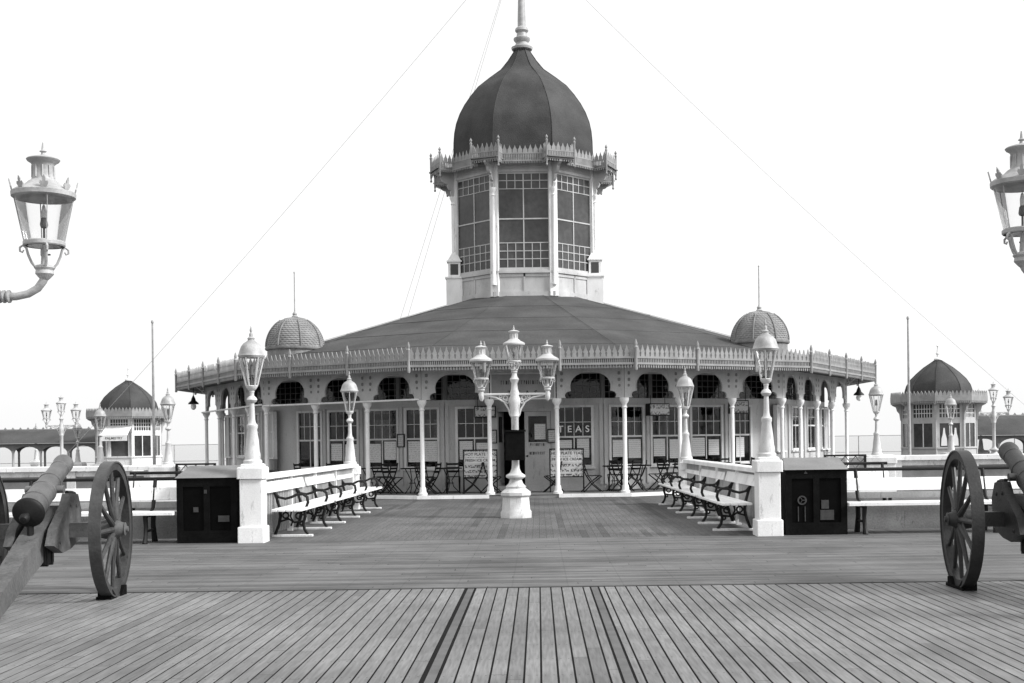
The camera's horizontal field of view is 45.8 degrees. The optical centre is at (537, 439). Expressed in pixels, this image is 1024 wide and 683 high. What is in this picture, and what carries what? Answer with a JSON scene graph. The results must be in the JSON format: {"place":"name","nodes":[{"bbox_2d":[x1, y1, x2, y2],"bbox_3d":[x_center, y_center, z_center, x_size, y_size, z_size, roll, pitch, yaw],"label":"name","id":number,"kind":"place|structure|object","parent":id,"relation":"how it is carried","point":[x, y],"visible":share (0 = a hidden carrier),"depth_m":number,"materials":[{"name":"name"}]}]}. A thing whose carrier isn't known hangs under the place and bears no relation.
{"place":"outdoors","nodes":[
{"label":"outdoors","id":0,"kind":"place"},
{"bbox_2d":[0,142,77,302],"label":"bracket lamp","id":1,"kind":"object","parent":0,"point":[42,185],"visible":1,"depth_m":10.11,"materials":[{"name":"white metal"}]},
{"bbox_2d":[94,404,105,463],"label":"post lamp","id":2,"kind":"object","parent":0,"point":[99,412],"visible":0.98,"depth_m":44.13,"materials":[{"name":"metal"}]},
{"bbox_2d":[0,435,1022,466],"bbox_3d":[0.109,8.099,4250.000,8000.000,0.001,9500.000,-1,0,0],"label":"sea","id":3,"kind":"structure","parent":0,"point":[189,453],"depth_m":991.36,"materials":[{"name":"grey liquid"}]},
{"bbox_2d":[0,0,1023,446],"label":"sky","id":4,"kind":"structure","parent":0,"point":[185,130],"materials":[{"name":"white"}]},
{"bbox_2d":[0,580,1023,682],"bbox_3d":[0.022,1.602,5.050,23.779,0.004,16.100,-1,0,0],"label":"lengthwise deck","id":5,"kind":"structure","parent":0,"point":[31,606],"depth_m":9.92,"materials":[{"name":"grey wood"}]},
{"bbox_2d":[0,454,132,618],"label":"field cannon","id":6,"kind":"object","parent":5,"relation":"on","point":[37,532],"visible":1,"depth_m":12.42,"materials":[{"name":"metal"}]},
{"bbox_2d":[96,584,126,599],"bbox_3d":[-4.495,1.610,12.789,0.155,0.100,0.500,-1,0,0],"label":"wheel chock","id":7,"kind":"object","parent":5,"relation":"on","point":[123,589],"visible":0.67,"depth_m":12.62,"materials":[{"name":"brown wood"}]},
{"bbox_2d":[424,587,635,682],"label":"tramway rails","id":8,"kind":"object","parent":5,"relation":"on","point":[627,674],"visible":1,"depth_m":9.62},
{"bbox_2d":[946,576,976,590],"bbox_3d":[4.387,1.490,12.569,0.155,0.100,0.500,-1,0,0],"label":"wheel chock","id":9,"kind":"object","parent":5,"relation":"on","point":[950,582],"visible":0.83,"depth_m":12.46,"materials":[{"name":"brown wood"}]},
{"bbox_2d":[940,442,1023,586],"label":"field cannon","id":10,"kind":"object","parent":5,"relation":"on","point":[1004,518],"visible":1,"depth_m":12.46,"materials":[{"name":"grey wood"}]},
{"bbox_2d":[8,458,1020,543],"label":"promenade deck","id":11,"kind":"structure","parent":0,"point":[591,517],"depth_m":23.49,"materials":[{"name":"grey wood"}]},
{"bbox_2d":[0,427,95,472],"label":"shelter","id":12,"kind":"object","parent":11,"relation":"on","point":[12,440],"visible":0.62,"depth_m":62.35,"materials":[{"name":"paint"}]},
{"bbox_2d":[41,397,80,454],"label":"triple lamp","id":13,"kind":"object","parent":11,"relation":"on","point":[61,429],"visible":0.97,"depth_m":55.94,"materials":[{"name":"metal"}]},
{"bbox_2d":[0,465,149,489],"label":"wall","id":14,"kind":"structure","parent":11,"relation":"on","point":[34,472],"depth_m":35.05,"materials":[{"name":"white paint"}]},
{"bbox_2d":[73,462,86,471],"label":"lamp pillar","id":15,"kind":"structure","parent":11,"relation":"on","point":[80,464],"depth_m":61.22,"materials":[{"name":"white paint"}]},
{"bbox_2d":[73,419,81,461],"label":"post lamp","id":16,"kind":"object","parent":15,"relation":"on","point":[77,457],"visible":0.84,"depth_m":61.43,"materials":[{"name":"metal"}]},
{"bbox_2d":[2,477,176,543],"bbox_3d":[-7.475,1.179,19.834,3.220,1.074,0.732,-1,0,0],"label":"long bench","id":17,"kind":"object","parent":11,"relation":"on","point":[154,525],"visible":0.47,"depth_m":20.07,"materials":[{"name":"white wood"}]},
{"bbox_2d":[0,444,225,463],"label":"sea railing","id":18,"kind":"object","parent":11,"relation":"on","point":[174,461],"visible":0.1,"depth_m":69.98,"materials":[{"name":"metal"}]},
{"bbox_2d":[86,367,170,470],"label":"kiosk","id":19,"kind":"object","parent":11,"relation":"on","point":[126,433],"visible":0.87,"depth_m":59.35,"materials":[{"name":"white paint"}]},
{"bbox_2d":[151,320,155,464],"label":"flagpole","id":20,"kind":"object","parent":11,"relation":"on","point":[153,424],"visible":0.65,"depth_m":47.96,"materials":[{"name":"metal"}]},
{"bbox_2d":[148,464,188,476],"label":"lamp pillar","id":21,"kind":"structure","parent":11,"relation":"on","point":[160,467],"depth_m":34.68,"materials":[{"name":"white paint"}]},
{"bbox_2d":[160,388,175,464],"bbox_3d":[-10.706,-0.388,35.100,0.437,2.225,0.430,-1,0,-17],"label":"post lamp","id":22,"kind":"object","parent":21,"relation":"on","point":[167,400],"visible":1,"depth_m":35.02,"materials":[{"name":"metal"}]},
{"bbox_2d":[175,463,215,476],"bbox_3d":[-9.760,1.207,34.600,1.170,1.050,0.070,-1,0,0],"label":"lattice railing","id":23,"kind":"object","parent":11,"relation":"on","point":[186,464],"visible":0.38,"depth_m":34.57,"materials":[{"name":"black metal"}]},
{"bbox_2d":[129,470,279,514],"bbox_3d":[-6.685,1.169,24.084,3.000,1.074,0.732,-1,0,0],"label":"long bench","id":24,"kind":"object","parent":11,"relation":"on","point":[147,484],"visible":0.07,"depth_m":24.27,"materials":[{"name":"white wood"}]},
{"bbox_2d":[266,477,333,536],"bbox_3d":[-4.204,1.168,21.550,0.740,0.977,2.950,-1,0,1],"label":"promenade bench","id":25,"kind":"object","parent":11,"relation":"on","point":[296,483],"visible":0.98,"depth_m":20.85,"materials":[{"name":"white wood"}]},
{"bbox_2d":[266,463,355,533],"bbox_3d":[-4.475,1.115,24.280,0.180,1.090,8.841,-1,0,1],"label":"board fence","id":26,"kind":"object","parent":11,"relation":"on","point":[335,470],"visible":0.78,"depth_m":23.06,"materials":[{"name":"white paint"}]},
{"bbox_2d":[305,474,360,523],"bbox_3d":[-4.165,1.168,24.800,0.740,0.977,2.950,-1,0,1],"label":"promenade bench","id":27,"kind":"object","parent":11,"relation":"on","point":[337,497],"visible":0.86,"depth_m":24.44,"materials":[{"name":"white paint"}]},
{"bbox_2d":[345,464,360,509],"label":"lamp pillar","id":28,"kind":"structure","parent":11,"relation":"on","point":[357,470],"depth_m":28.74,"materials":[{"name":"white paint"}]},
{"bbox_2d":[340,372,357,463],"bbox_3d":[-4.487,-0.522,28.900,0.437,2.225,0.430,-1,0,-23],"label":"post lamp","id":29,"kind":"object","parent":28,"relation":"on","point":[349,385],"visible":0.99,"depth_m":28.82,"materials":[{"name":"metal"}]},
{"bbox_2d":[337,474,381,513],"bbox_3d":[-4.126,1.167,28.050,0.740,0.977,2.950,-1,0,1],"label":"promenade bench","id":30,"kind":"object","parent":11,"relation":"on","point":[364,490],"visible":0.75,"depth_m":27.31,"materials":[{"name":"white paint"}]},
{"bbox_2d":[469,325,558,518],"bbox_3d":[-0.475,-0.370,24.950,1.840,3.953,0.628,-1,0,0],"label":"triple lamp","id":31,"kind":"object","parent":11,"relation":"on","point":[515,494],"visible":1,"depth_m":24.84,"materials":[{"name":"metal"}]},
{"bbox_2d":[175,0,876,499],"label":"tea pavilion","id":32,"kind":"structure","parent":11,"relation":"on","point":[525,180],"depth_m":37.23,"materials":[{"name":"grey paint"}]},
{"bbox_2d":[188,387,204,409],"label":"hanging lamp","id":33,"kind":"object","parent":32,"relation":"hanging from","point":[193,402],"visible":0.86,"depth_m":42.59,"materials":[{"name":"black metal"}]},
{"bbox_2d":[224,416,232,457],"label":"window","id":34,"kind":"structure","parent":32,"relation":"in","point":[225,417],"depth_m":42.91,"materials":[{"name":"paint"}]},
{"bbox_2d":[236,414,245,457],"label":"window","id":35,"kind":"structure","parent":32,"relation":"in","point":[240,419],"depth_m":41.67,"materials":[{"name":"paint"}]},
{"bbox_2d":[255,413,259,447],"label":"window","id":36,"kind":"structure","parent":32,"relation":"in","point":[257,415],"depth_m":39.49,"materials":[{"name":"paint"}]},
{"bbox_2d":[66,0,465,454],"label":"stay wire","id":37,"kind":"object","parent":32,"relation":"attached to","point":[271,226],"visible":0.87,"depth_m":45.05,"materials":[{"name":"metal"}]},
{"bbox_2d":[264,412,277,458],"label":"window","id":38,"kind":"structure","parent":32,"relation":"in","point":[274,414],"depth_m":38.05,"materials":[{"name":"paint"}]},
{"bbox_2d":[296,410,322,468],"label":"window","id":39,"kind":"structure","parent":32,"relation":"in","point":[304,419],"depth_m":37.79,"materials":[{"name":"glass"}]},
{"bbox_2d":[327,409,359,465],"bbox_3d":[-5.950,0.023,37.095,1.280,1.855,0.160,-1,0,29],"label":"window","id":40,"kind":"structure","parent":32,"relation":"in","point":[337,426],"depth_m":37.18,"materials":[{"name":"glass"}]},
{"bbox_2d":[363,408,399,470],"bbox_3d":[-4.679,0.006,36.397,1.320,1.855,0.160,-1,0,29],"label":"window","id":41,"kind":"structure","parent":32,"relation":"in","point":[384,423],"depth_m":36.38,"materials":[{"name":"glass"}]},
{"bbox_2d":[371,463,392,491],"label":"folding chair","id":42,"kind":"object","parent":32,"relation":"on","point":[374,471],"visible":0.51,"depth_m":35.61,"materials":[{"name":"black metal"}]},
{"bbox_2d":[376,463,397,493],"bbox_3d":[-4.362,1.124,34.965,0.581,0.894,0.416,-1,0,26],"label":"folding chair","id":43,"kind":"object","parent":32,"relation":"on","point":[393,468],"visible":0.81,"depth_m":34.86,"materials":[{"name":"black metal"}]},
{"bbox_2d":[380,463,403,493],"bbox_3d":[-4.194,1.121,34.815,0.581,0.894,0.416,-1,0,27],"label":"folding chair","id":44,"kind":"object","parent":32,"relation":"on","point":[385,468],"visible":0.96,"depth_m":34.82,"materials":[{"name":"black metal"}]},
{"bbox_2d":[397,434,404,446],"bbox_3d":[-4.070,0.035,35.988,0.260,0.400,0.040,-1,0,29],"label":"framed notice","id":45,"kind":"object","parent":32,"relation":"attached to","point":[400,440],"visible":1,"depth_m":35.97,"materials":[{"name":"white paper"}]},
{"bbox_2d":[403,407,440,470],"bbox_3d":[-3.408,-0.011,35.699,1.320,1.855,0.160,-1,0,29],"label":"window","id":46,"kind":"structure","parent":32,"relation":"in","point":[411,415],"depth_m":35.68,"materials":[{"name":"glass"}]},
{"bbox_2d":[416,463,437,494],"bbox_3d":[-3.126,1.107,34.152,0.581,0.894,0.416,-1,0,5],"label":"folding chair","id":47,"kind":"object","parent":32,"relation":"on","point":[432,480],"visible":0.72,"depth_m":33.99,"materials":[{"name":"black metal"}]},
{"bbox_2d":[419,463,441,493],"bbox_3d":[-3.046,1.106,34.246,0.581,0.894,0.416,-1,0,18],"label":"folding chair","id":48,"kind":"object","parent":32,"relation":"on","point":[436,467],"visible":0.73,"depth_m":34.22,"materials":[{"name":"black metal"}]},
{"bbox_2d":[438,467,461,493],"bbox_3d":[-2.484,1.170,34.250,0.690,0.743,0.690,-1,0,0],"label":"cafe table","id":49,"kind":"object","parent":32,"relation":"on","point":[449,483],"visible":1,"depth_m":34.26,"materials":[{"name":"black metal"}]},
{"bbox_2d":[446,462,460,492],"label":"folding chair","id":50,"kind":"object","parent":32,"relation":"on","point":[459,478],"visible":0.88,"depth_m":34.59,"materials":[{"name":"black metal"}]},
{"bbox_2d":[454,406,487,469],"bbox_3d":[-1.851,-0.033,35.310,1.180,1.855,0.160,-1,0,0],"label":"window","id":51,"kind":"structure","parent":32,"relation":"in","point":[471,433],"depth_m":35.33,"materials":[{"name":"glass"}]},
{"bbox_2d":[463,462,482,493],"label":"folding chair","id":52,"kind":"object","parent":32,"relation":"on","point":[471,486],"visible":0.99,"depth_m":34.03,"materials":[{"name":"black metal"}]},
{"bbox_2d":[457,174,489,274],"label":"tower window","id":53,"kind":"structure","parent":32,"relation":"in","point":[473,203],"depth_m":43.14,"materials":[{"name":"glass"}]},
{"bbox_2d":[463,449,497,492],"bbox_3d":[-1.628,0.906,34.316,0.980,1.245,0.372,-1,0,0],"label":"placard","id":54,"kind":"object","parent":32,"relation":"on","point":[473,460],"visible":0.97,"depth_m":34.20,"materials":[{"name":"white metal"}]},
{"bbox_2d":[474,398,495,417],"bbox_3d":[-1.533,-0.919,35.074,0.620,0.580,0.212,-1,0,0],"label":"hanging sign","id":55,"kind":"object","parent":32,"relation":"attached to","point":[480,411],"visible":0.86,"depth_m":34.97,"materials":[{"name":"black metal"}]},
{"bbox_2d":[497,412,504,485],"bbox_3d":[-1.108,0.350,35.776,0.045,2.290,0.760,-1,0,12],"label":"door","id":56,"kind":"structure","parent":32,"relation":"in","point":[500,416],"depth_m":35.80,"materials":[{"name":"grey wood"}]},
{"bbox_2d":[498,172,548,268],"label":"tower window","id":57,"kind":"structure","parent":32,"relation":"in","point":[523,204],"depth_m":42.43,"materials":[{"name":"glass"}]},
{"bbox_2d":[524,411,550,485],"bbox_3d":[-0.005,0.335,35.318,0.760,2.290,0.095,-1,0,0],"label":"door","id":58,"kind":"structure","parent":32,"relation":"in","point":[536,424],"depth_m":35.33,"materials":[{"name":"grey paint"}]},
{"bbox_2d":[547,429,554,442],"bbox_3d":[0.399,-0.105,35.245,0.260,0.400,0.040,-1,0,0],"label":"framed notice","id":59,"kind":"object","parent":32,"relation":"attached to","point":[550,435],"visible":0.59,"depth_m":35.24,"materials":[{"name":"white paper"}]},
{"bbox_2d":[549,448,584,491],"bbox_3d":[0.812,0.873,34.316,0.980,1.245,0.372,-1,0,0],"label":"placard","id":60,"kind":"object","parent":32,"relation":"on","point":[571,459],"visible":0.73,"depth_m":34.20,"materials":[{"name":"white metal"}]},
{"bbox_2d":[557,173,590,272],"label":"tower window","id":61,"kind":"structure","parent":32,"relation":"in","point":[573,192],"depth_m":43.14,"materials":[{"name":"glass"}]},
{"bbox_2d":[559,405,595,468],"bbox_3d":[1.049,-0.072,35.310,1.220,1.855,0.160,-1,0,0],"label":"window","id":62,"kind":"structure","parent":32,"relation":"in","point":[576,423],"depth_m":35.33,"materials":[{"name":"glass"}]},
{"bbox_2d":[581,461,603,491],"bbox_3d":[1.524,1.044,34.197,0.581,0.894,0.416,-1,0,-9],"label":"folding chair","id":63,"kind":"object","parent":32,"relation":"on","point":[592,483],"visible":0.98,"depth_m":34.04,"materials":[{"name":"black metal"}]},
{"bbox_2d":[602,465,622,491],"bbox_3d":[2.165,1.107,34.300,0.690,0.743,0.690,-1,0,0],"label":"cafe table","id":64,"kind":"object","parent":32,"relation":"on","point":[612,480],"visible":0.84,"depth_m":34.27,"materials":[{"name":"black metal"}]},
{"bbox_2d":[610,460,634,491],"bbox_3d":[2.388,1.032,34.247,0.581,0.894,0.416,-1,0,-27],"label":"folding chair","id":65,"kind":"object","parent":32,"relation":"on","point":[618,469],"visible":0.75,"depth_m":34.15,"materials":[{"name":"black metal"}]},
{"bbox_2d":[608,405,646,467],"bbox_3d":[2.607,-0.093,35.699,1.320,1.855,0.160,-1,0,-29],"label":"window","id":66,"kind":"structure","parent":32,"relation":"in","point":[635,413],"depth_m":35.75,"materials":[{"name":"glass"}]},
{"bbox_2d":[621,459,642,489],"bbox_3d":[2.693,1.028,35.133,0.416,0.894,0.581,-1,0,-40],"label":"folding chair","id":67,"kind":"object","parent":32,"relation":"on","point":[637,468],"visible":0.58,"depth_m":35.02,"materials":[{"name":"black metal"}]},
{"bbox_2d":[646,395,669,415],"bbox_3d":[3.489,-0.987,35.316,0.720,0.600,0.212,-1,0,-29],"label":"hanging sign","id":68,"kind":"object","parent":32,"relation":"attached to","point":[657,409],"visible":1,"depth_m":35.20,"materials":[{"name":"black metal"}]},
{"bbox_2d":[648,459,671,489],"bbox_3d":[3.487,1.018,34.905,0.581,0.894,0.416,-1,0,-22],"label":"folding chair","id":69,"kind":"object","parent":32,"relation":"on","point":[669,460],"visible":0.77,"depth_m":34.91,"materials":[{"name":"black metal"}]},
{"bbox_2d":[656,459,677,489],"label":"folding chair","id":70,"kind":"object","parent":32,"relation":"on","point":[658,465],"visible":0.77,"depth_m":34.89,"materials":[{"name":"black metal"}]},
{"bbox_2d":[650,405,684,466],"bbox_3d":[3.878,-0.110,36.397,1.320,1.855,0.160,-1,0,-29],"label":"window","id":71,"kind":"structure","parent":32,"relation":"in","point":[663,429],"depth_m":36.38,"materials":[{"name":"glass"}]},
{"bbox_2d":[690,405,723,461],"bbox_3d":[5.148,-0.127,37.095,1.320,1.855,0.160,-1,0,-29],"label":"window","id":72,"kind":"structure","parent":32,"relation":"in","point":[706,421],"depth_m":37.12,"materials":[{"name":"glass"}]},
{"bbox_2d":[728,392,748,413],"bbox_3d":[6.071,-1.102,36.735,0.600,0.640,0.212,-1,0,1],"label":"hanging sign","id":73,"kind":"object","parent":32,"relation":"attached to","point":[741,406],"visible":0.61,"depth_m":36.63,"materials":[{"name":"white metal"}]},
{"bbox_2d":[728,405,752,463],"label":"window","id":74,"kind":"structure","parent":32,"relation":"in","point":[743,428],"depth_m":37.79,"materials":[{"name":"glass"}]},
{"bbox_2d":[773,405,787,451],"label":"window","id":75,"kind":"structure","parent":32,"relation":"in","point":[775,407],"depth_m":38.06,"materials":[{"name":"paint"}]},
{"bbox_2d":[791,406,803,451],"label":"window","id":76,"kind":"structure","parent":32,"relation":"in","point":[794,409],"depth_m":39.88,"materials":[{"name":"paint"}]},
{"bbox_2d":[586,0,1020,401],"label":"stay wire","id":77,"kind":"object","parent":32,"relation":"attached to","point":[795,200],"visible":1,"depth_m":45.03,"materials":[{"name":"metal"}]},
{"bbox_2d":[806,407,815,450],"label":"window","id":78,"kind":"structure","parent":32,"relation":"in","point":[811,445],"depth_m":41.51,"materials":[{"name":"paint"}]},
{"bbox_2d":[820,408,830,449],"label":"window","id":79,"kind":"structure","parent":32,"relation":"in","point":[821,409],"depth_m":42.86,"materials":[{"name":"paint"}]},
{"bbox_2d":[846,378,863,400],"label":"hanging lamp","id":80,"kind":"object","parent":32,"relation":"hanging from","point":[858,393],"visible":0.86,"depth_m":42.59,"materials":[{"name":"black metal"}]},
{"bbox_2d":[658,469,698,508],"bbox_3d":[3.256,1.068,28.050,0.740,0.977,2.950,-1,0,-1],"label":"promenade bench","id":81,"kind":"object","parent":11,"relation":"on","point":[671,485],"visible":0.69,"depth_m":27.20,"materials":[{"name":"white paint"}]},
{"bbox_2d":[678,460,691,504],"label":"lamp pillar","id":82,"kind":"structure","parent":11,"relation":"on","point":[681,466],"depth_m":28.74,"materials":[{"name":"white paint"}]},
{"bbox_2d":[676,367,693,459],"bbox_3d":[3.512,-0.630,28.900,0.437,2.225,0.430,-1,0,-40],"label":"post lamp","id":83,"kind":"object","parent":82,"relation":"on","point":[684,380],"visible":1,"depth_m":28.82,"materials":[{"name":"metal"}]},
{"bbox_2d":[675,469,724,518],"bbox_3d":[3.295,1.067,24.800,0.740,0.977,2.950,-1,0,-1],"label":"promenade bench","id":84,"kind":"object","parent":11,"relation":"on","point":[694,492],"visible":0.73,"depth_m":24.37,"materials":[{"name":"white paint"}]},
{"bbox_2d":[683,459,754,526],"bbox_3d":[3.604,1.006,24.280,0.180,1.090,8.841,-1,0,-1],"label":"board fence","id":85,"kind":"object","parent":11,"relation":"on","point":[694,464],"visible":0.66,"depth_m":23.27,"materials":[{"name":"white paint"}]},
{"bbox_2d":[696,471,753,530],"bbox_3d":[3.334,1.067,21.550,0.740,0.977,2.950,-1,0,-1],"label":"promenade bench","id":86,"kind":"object","parent":11,"relation":"on","point":[724,502],"visible":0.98,"depth_m":20.81,"materials":[{"name":"white paint"}]},
{"bbox_2d":[740,462,896,500],"bbox_3d":[5.514,1.004,24.084,3.000,1.074,0.732,-1,0,0],"label":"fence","id":87,"kind":"object","parent":11,"relation":"on","point":[872,474],"visible":0.1,"depth_m":24.26,"materials":[{"name":"white wood"}]},
{"bbox_2d":[824,454,866,467],"bbox_3d":[8.764,0.957,34.600,1.220,1.050,0.070,-1,0,0],"label":"lattice railing","id":88,"kind":"object","parent":11,"relation":"on","point":[856,455],"visible":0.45,"depth_m":34.57,"materials":[{"name":"black metal"}]},
{"bbox_2d":[857,454,896,477],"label":"lamp pillar","id":89,"kind":"structure","parent":11,"relation":"on","point":[891,460],"depth_m":34.68,"materials":[{"name":"white paint"}]},
{"bbox_2d":[868,379,883,454],"bbox_3d":[9.792,-0.665,35.100,0.437,2.225,0.430,-1,0,-17],"label":"post lamp","id":90,"kind":"object","parent":89,"relation":"on","point":[876,390],"visible":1,"depth_m":35.02,"materials":[{"name":"metal"}]},
{"bbox_2d":[906,316,911,460],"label":"flagpole","id":91,"kind":"object","parent":11,"relation":"on","point":[909,412],"visible":0.66,"depth_m":47.96,"materials":[{"name":"metal"}]},
{"bbox_2d":[828,435,1022,456],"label":"sea railing","id":92,"kind":"object","parent":11,"relation":"on","point":[883,435],"visible":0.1,"depth_m":69.98,"materials":[{"name":"metal"}]},
{"bbox_2d":[847,466,1022,533],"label":"long bench","id":93,"kind":"object","parent":11,"relation":"on","point":[902,514],"visible":0.71,"depth_m":20.08,"materials":[{"name":"white wood"}]},
{"bbox_2d":[890,344,987,460],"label":"kiosk","id":94,"kind":"object","parent":11,"relation":"on","point":[935,382],"visible":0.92,"depth_m":51.43,"materials":[{"name":"paint"}]},
{"bbox_2d":[895,453,1023,476],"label":"wall","id":95,"kind":"structure","parent":11,"relation":"on","point":[939,460],"depth_m":35.05,"materials":[{"name":"white paint"}]},
{"bbox_2d":[976,383,1013,459],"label":"triple lamp","id":96,"kind":"object","parent":11,"relation":"on","point":[994,449],"visible":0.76,"depth_m":55.14,"materials":[{"name":"metal"}]},
{"bbox_2d":[977,413,1023,459],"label":"shelter","id":97,"kind":"object","parent":11,"relation":"on","point":[1009,426],"visible":0.29,"depth_m":58.47,"materials":[{"name":"wood"}]},
{"bbox_2d":[8,532,1023,593],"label":"crosswise deck","id":98,"kind":"structure","parent":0,"point":[527,562],"depth_m":15.65,"materials":[{"name":"grey wood"}]},
{"bbox_2d":[175,465,239,542],"bbox_3d":[-5.341,1.052,19.795,1.010,1.240,0.550,-1,0,0],"label":"slot machine cabinet","id":99,"kind":"object","parent":98,"relation":"on","point":[208,504],"visible":0.97,"depth_m":19.57,"materials":[{"name":"black wood"}]},
{"bbox_2d":[237,463,269,542],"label":"lamp pillar","id":100,"kind":"structure","parent":98,"relation":"on","point":[253,527],"depth_m":19.44,"materials":[{"name":"white paint"}]},
{"bbox_2d":[238,327,264,463],"bbox_3d":[-4.630,-0.720,19.620,0.437,2.225,0.430,-1,0,0],"label":"post lamp","id":101,"kind":"object","parent":100,"relation":"on","point":[251,348],"visible":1,"depth_m":19.54,"materials":[{"name":"metal"}]},
{"bbox_2d":[752,457,783,535],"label":"lamp pillar","id":102,"kind":"structure","parent":98,"relation":"on","point":[767,520],"depth_m":19.44,"materials":[{"name":"white paint"}]},
{"bbox_2d":[752,320,778,456],"bbox_3d":[3.689,-0.832,19.620,0.437,2.225,0.430,-1,0,0],"label":"post lamp","id":103,"kind":"object","parent":102,"relation":"on","point":[765,341],"visible":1,"depth_m":19.54,"materials":[{"name":"metal"}]},
{"bbox_2d":[780,457,847,534],"bbox_3d":[4.488,0.919,19.795,1.030,1.240,0.550,-1,0,0],"label":"slot machine cabinet","id":104,"kind":"object","parent":98,"relation":"on","point":[813,495],"visible":0.99,"depth_m":19.57,"materials":[{"name":"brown wood"}]},
{"bbox_2d":[944,391,956,452],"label":"post lamp","id":105,"kind":"object","parent":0,"point":[950,401],"visible":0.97,"depth_m":44.12,"materials":[{"name":"metal"}]},
{"bbox_2d":[987,131,1023,272],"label":"bracket lamp","id":106,"kind":"object","parent":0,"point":[1011,180],"visible":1,"depth_m":10.21,"materials":[{"name":"white metal"}]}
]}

